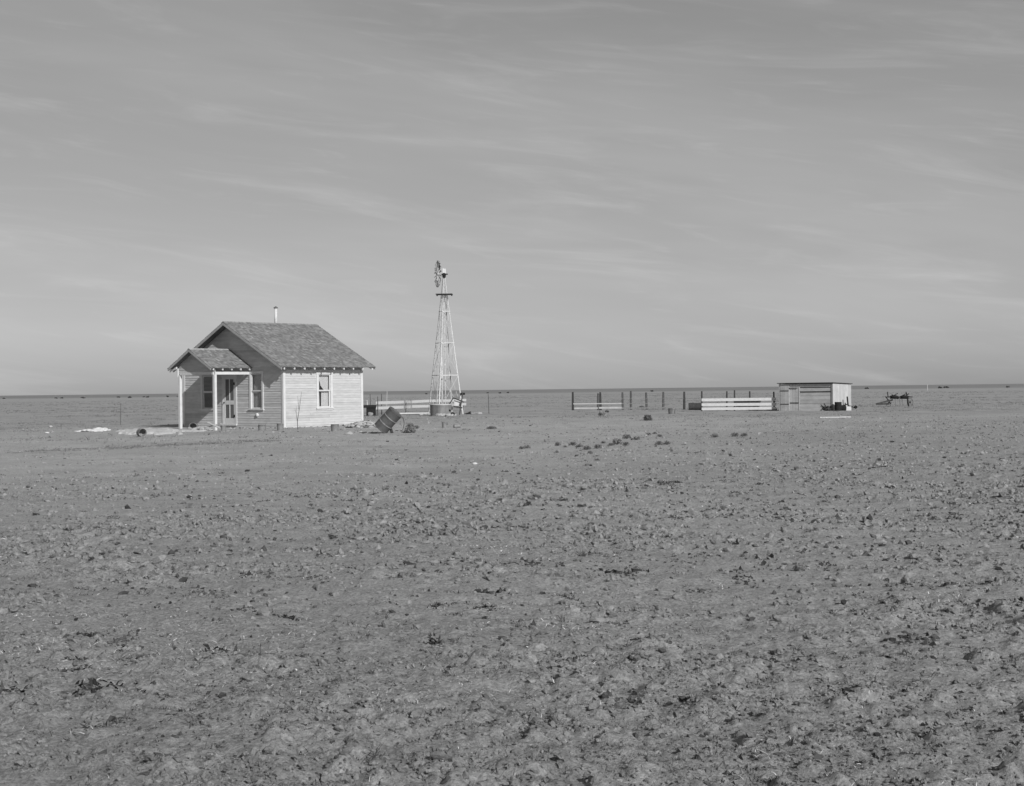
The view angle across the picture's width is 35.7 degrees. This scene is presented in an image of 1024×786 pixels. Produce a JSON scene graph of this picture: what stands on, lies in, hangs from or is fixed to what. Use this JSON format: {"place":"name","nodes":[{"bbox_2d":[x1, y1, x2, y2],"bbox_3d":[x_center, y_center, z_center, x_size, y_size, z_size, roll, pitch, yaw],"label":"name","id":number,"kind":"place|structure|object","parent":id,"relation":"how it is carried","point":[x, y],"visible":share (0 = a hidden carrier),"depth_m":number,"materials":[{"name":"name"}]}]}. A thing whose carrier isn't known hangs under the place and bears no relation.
{"place":"outdoors","nodes":[
{"label":"outdoors","id":0,"kind":"place"},
{"bbox_2d":[136,428,146,436],"bbox_3d":[-13.905,1.488,59.641,0.322,0.322,0.340,-1,0,-33],"label":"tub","id":1,"kind":"object","parent":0,"point":[141,432],"visible":0.91,"depth_m":59.69,"materials":[{"name":"metal"}]},
{"bbox_2d":[5,439,287,452],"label":"dead grass","id":2,"kind":"structure","parent":0,"point":[168,444],"depth_m":48.76,"materials":[{"name":"grey plant"}]},
{"bbox_2d":[189,423,198,427],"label":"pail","id":3,"kind":"object","parent":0,"point":[192,425],"visible":0.48,"depth_m":70.64,"materials":[{"name":"metal"}]},
{"bbox_2d":[0,384,1023,785],"bbox_3d":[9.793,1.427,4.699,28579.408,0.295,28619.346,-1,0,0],"label":"ground","id":4,"kind":"structure","parent":0,"point":[198,626],"depth_m":12.74,"materials":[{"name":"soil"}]},
{"bbox_2d":[74,427,110,431],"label":"rubble heap","id":5,"kind":"object","parent":4,"relation":"on","point":[96,429],"visible":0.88,"depth_m":69.22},
{"bbox_2d":[115,427,182,434],"bbox_3d":[-15.181,1.633,66.490,3.168,0.273,12.008,-1,0,-13],"label":"sand heap","id":6,"kind":"object","parent":4,"relation":"on","point":[158,431],"visible":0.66,"depth_m":64.63,"materials":[{"name":"white sand"}]},
{"bbox_2d":[178,429,206,431],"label":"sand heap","id":7,"kind":"object","parent":4,"relation":"on","point":[194,430],"visible":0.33,"depth_m":66.76,"materials":[{"name":"white sand"}]},
{"bbox_2d":[179,422,221,430],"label":"rubble heap","id":8,"kind":"object","parent":7,"relation":"on","point":[208,428],"visible":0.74,"depth_m":69.12,"materials":[{"name":"grey stone"}]},
{"bbox_2d":[221,425,225,431],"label":"bucket","id":9,"kind":"object","parent":4,"relation":"on","point":[223,428],"visible":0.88,"depth_m":65.59,"materials":[{"name":"metal"}]},
{"bbox_2d":[258,424,265,430],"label":"bucket","id":10,"kind":"object","parent":4,"relation":"on","point":[261,427],"visible":0.97,"depth_m":67.22,"materials":[{"name":"metal"}]},
{"bbox_2d":[167,306,375,430],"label":"farmhouse","id":11,"kind":"object","parent":4,"relation":"on","point":[245,374],"visible":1,"depth_m":73.43,"materials":[{"name":"white wood"}]},
{"bbox_2d":[200,375,212,410],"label":"window","id":12,"kind":"structure","parent":11,"relation":"in","point":[203,392],"depth_m":75.26,"materials":[{"name":"grey glass"}]},
{"bbox_2d":[221,375,236,425],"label":"door","id":13,"kind":"structure","parent":11,"relation":"in","point":[229,382],"depth_m":73.97,"materials":[{"name":"wood"}]},
{"bbox_2d":[248,371,263,411],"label":"window","id":14,"kind":"structure","parent":11,"relation":"in","point":[256,381],"depth_m":72.88,"materials":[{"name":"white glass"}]},
{"bbox_2d":[316,372,333,410],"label":"window","id":15,"kind":"structure","parent":11,"relation":"in","point":[325,379],"depth_m":73.54,"materials":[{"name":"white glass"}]},
{"bbox_2d":[277,424,283,430],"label":"bucket","id":16,"kind":"object","parent":4,"relation":"on","point":[280,427],"visible":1,"depth_m":66.84,"materials":[{"name":"metal"}]},
{"bbox_2d":[296,392,301,428],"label":"sapling","id":17,"kind":"object","parent":4,"relation":"on","point":[298,413],"visible":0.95,"depth_m":68.39,"materials":[{"name":"grey plant"}]},
{"bbox_2d":[331,424,338,430],"bbox_3d":[-7.149,1.408,64.193,0.343,0.300,0.343,-1,0,-18],"label":"bucket","id":18,"kind":"object","parent":4,"relation":"on","point":[334,427],"visible":0.98,"depth_m":64.06,"materials":[{"name":"metal"}]},
{"bbox_2d":[182,416,532,434],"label":"yard litter","id":19,"kind":"object","parent":4,"relation":"on","point":[352,423],"visible":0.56,"depth_m":72.91,"materials":[{"name":"grey"}]},
{"bbox_2d":[344,421,376,427],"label":"rubble heap","id":20,"kind":"object","parent":4,"relation":"on","point":[369,424],"visible":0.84,"depth_m":70.06,"materials":[{"name":"grey stone"}]},
{"bbox_2d":[363,405,375,415],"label":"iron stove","id":21,"kind":"object","parent":4,"relation":"on","point":[370,410],"visible":0.77,"depth_m":103.26,"materials":[{"name":"metal"}]},
{"bbox_2d":[375,406,401,432],"bbox_3d":[-4.657,1.067,59.800,1.030,1.125,0.614,-1,0,12],"label":"oil drum","id":22,"kind":"object","parent":4,"relation":"on","point":[388,419],"visible":0.99,"depth_m":59.58,"materials":[{"name":"metal"}]},
{"bbox_2d":[404,422,416,432],"bbox_3d":[-3.881,1.332,60.708,0.469,0.454,0.479,-1,0,-23],"label":"tumbleweed","id":23,"kind":"object","parent":4,"relation":"on","point":[410,428],"visible":1,"depth_m":60.58,"materials":[{"name":"grey plant"}]},
{"bbox_2d":[400,412,429,414],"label":"lumber pile","id":24,"kind":"object","parent":4,"relation":"on","point":[424,413],"visible":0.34,"depth_m":103.68,"materials":[{"name":"white wood"}]},
{"bbox_2d":[376,398,465,412],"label":"board fence","id":25,"kind":"object","parent":4,"relation":"on","point":[406,402],"visible":0.73,"depth_m":111.37,"materials":[{"name":"white wood"}]},
{"bbox_2d":[430,404,451,415],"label":"stock tank","id":26,"kind":"object","parent":4,"relation":"on","point":[439,408],"visible":0.84,"depth_m":100.42,"materials":[{"name":"grey metal"}]},
{"bbox_2d":[442,422,446,427],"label":"bucket","id":27,"kind":"object","parent":4,"relation":"on","point":[444,424],"visible":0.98,"depth_m":68.47,"materials":[{"name":"metal"}]},
{"bbox_2d":[428,260,464,413],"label":"windmill","id":28,"kind":"object","parent":4,"relation":"on","point":[445,294],"visible":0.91,"depth_m":105.84,"materials":[{"name":"metal"}]},
{"bbox_2d":[436,409,456,415],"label":"rubble heap","id":29,"kind":"object","parent":4,"relation":"on","point":[448,414],"visible":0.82,"depth_m":99.30,"materials":[{"name":"stone"}]},
{"bbox_2d":[449,392,462,414],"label":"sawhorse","id":30,"kind":"object","parent":4,"relation":"on","point":[457,404],"visible":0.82,"depth_m":103.02,"materials":[{"name":"grey wood"}]},
{"bbox_2d":[453,424,460,427],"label":"bucket","id":31,"kind":"object","parent":4,"relation":"on","point":[456,425],"visible":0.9,"depth_m":67.98,"materials":[{"name":"metal"}]},
{"bbox_2d":[465,411,482,413],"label":"rubble heap","id":32,"kind":"object","parent":4,"relation":"on","point":[473,413],"visible":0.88,"depth_m":105.67,"materials":[{"name":"metal"}]},
{"bbox_2d":[17,498,994,736],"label":"soil clods","id":33,"kind":"object","parent":4,"relation":"on","point":[926,641],"visible":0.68,"depth_m":9.96,"materials":[{"name":"grey soil"}]},
{"bbox_2d":[0,414,1022,531],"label":"soil clods","id":34,"kind":"object","parent":4,"relation":"on","point":[123,488],"visible":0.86,"depth_m":38.06,"materials":[{"name":"grey soil"}]},
{"bbox_2d":[0,390,1022,448],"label":"pasture growth","id":35,"kind":"object","parent":4,"relation":"on","point":[963,399],"visible":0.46,"depth_m":115.77,"materials":[{"name":"grey plant"}]},
{"bbox_2d":[0,415,1023,560],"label":"soil clods","id":36,"kind":"object","parent":4,"relation":"on","point":[729,538],"visible":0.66,"depth_m":22.27,"materials":[{"name":"soil"}]},
{"bbox_2d":[0,434,1023,769],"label":"root crowns","id":37,"kind":"object","parent":4,"relation":"on","point":[92,684],"visible":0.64,"depth_m":9.57,"materials":[{"name":"grey plant"}]},
{"bbox_2d":[0,476,1023,785],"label":"soil clods","id":38,"kind":"object","parent":4,"relation":"on","point":[424,770],"visible":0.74,"depth_m":8.91,"materials":[{"name":"soil"}]},
{"bbox_2d":[0,419,1023,785],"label":"soil clods","id":39,"kind":"object","parent":4,"relation":"on","point":[448,777],"visible":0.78,"depth_m":12.20,"materials":[{"name":"soil"}]},
{"bbox_2d":[612,438,622,444],"bbox_3d":[2.978,1.381,45.010,0.339,0.236,0.353,-1,0,-29],"label":"weed clump","id":40,"kind":"object","parent":4,"relation":"on","point":[617,442],"visible":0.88,"depth_m":45.00,"materials":[{"name":"grey plant"}]},
{"bbox_2d":[572,391,685,409],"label":"post fence","id":41,"kind":"object","parent":4,"relation":"on","point":[599,403],"visible":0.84,"depth_m":116.97,"materials":[{"name":"grey wood"}]},
{"bbox_2d":[643,414,652,420],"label":"weed clump","id":42,"kind":"object","parent":4,"relation":"on","point":[646,417],"visible":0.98,"depth_m":77.76,"materials":[{"name":"grey plant"}]},
{"bbox_2d":[689,403,700,409],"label":"trough","id":43,"kind":"object","parent":4,"relation":"on","point":[694,406],"visible":0.94,"depth_m":112.26,"materials":[{"name":"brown metal"}]},
{"bbox_2d":[701,390,775,410],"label":"board fence","id":44,"kind":"object","parent":4,"relation":"on","point":[734,404],"visible":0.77,"depth_m":105.70,"materials":[{"name":"white wood"}]},
{"bbox_2d":[735,401,760,406],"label":"feed trough","id":45,"kind":"object","parent":4,"relation":"on","point":[747,402],"visible":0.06,"depth_m":111.80,"materials":[{"name":"grey wood"}]},
{"bbox_2d":[777,382,852,410],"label":"shed","id":46,"kind":"structure","parent":4,"relation":"on","point":[814,396],"depth_m":103.26,"materials":[{"name":"grey wood"}]},
{"bbox_2d":[780,384,788,410],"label":"door","id":47,"kind":"structure","parent":46,"relation":"in","point":[784,388],"depth_m":104.29,"materials":[{"name":"grey wood"}]},
{"bbox_2d":[820,403,830,410],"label":"scrap tangle","id":48,"kind":"object","parent":4,"relation":"on","point":[826,408],"visible":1,"depth_m":101.93,"materials":[{"name":"black metal"}]},
{"bbox_2d":[819,416,850,417],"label":"loose plank","id":49,"kind":"object","parent":4,"relation":"on","point":[835,417],"visible":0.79,"depth_m":79.65,"materials":[{"name":"white wood"}]},
{"bbox_2d":[835,402,841,410],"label":"oil drum","id":50,"kind":"object","parent":4,"relation":"on","point":[838,406],"visible":1,"depth_m":101.41,"materials":[{"name":"metal"}]},
{"bbox_2d":[846,396,856,409],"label":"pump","id":51,"kind":"object","parent":4,"relation":"on","point":[848,407],"visible":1,"depth_m":102.56,"materials":[{"name":"metal"}]},
{"bbox_2d":[876,392,912,406],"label":"farm cultivator","id":52,"kind":"object","parent":4,"relation":"on","point":[895,396],"visible":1,"depth_m":117.89,"materials":[{"name":"metal"}]},
{"bbox_2d":[0,0,1023,395],"label":"sky","id":53,"kind":"structure","parent":0,"point":[608,194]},
{"bbox_2d":[598,410,606,415],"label":"weed clump","id":54,"kind":"object","parent":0,"point":[601,413],"visible":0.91,"depth_m":91.64,"materials":[{"name":"grey plant"}]}
]}

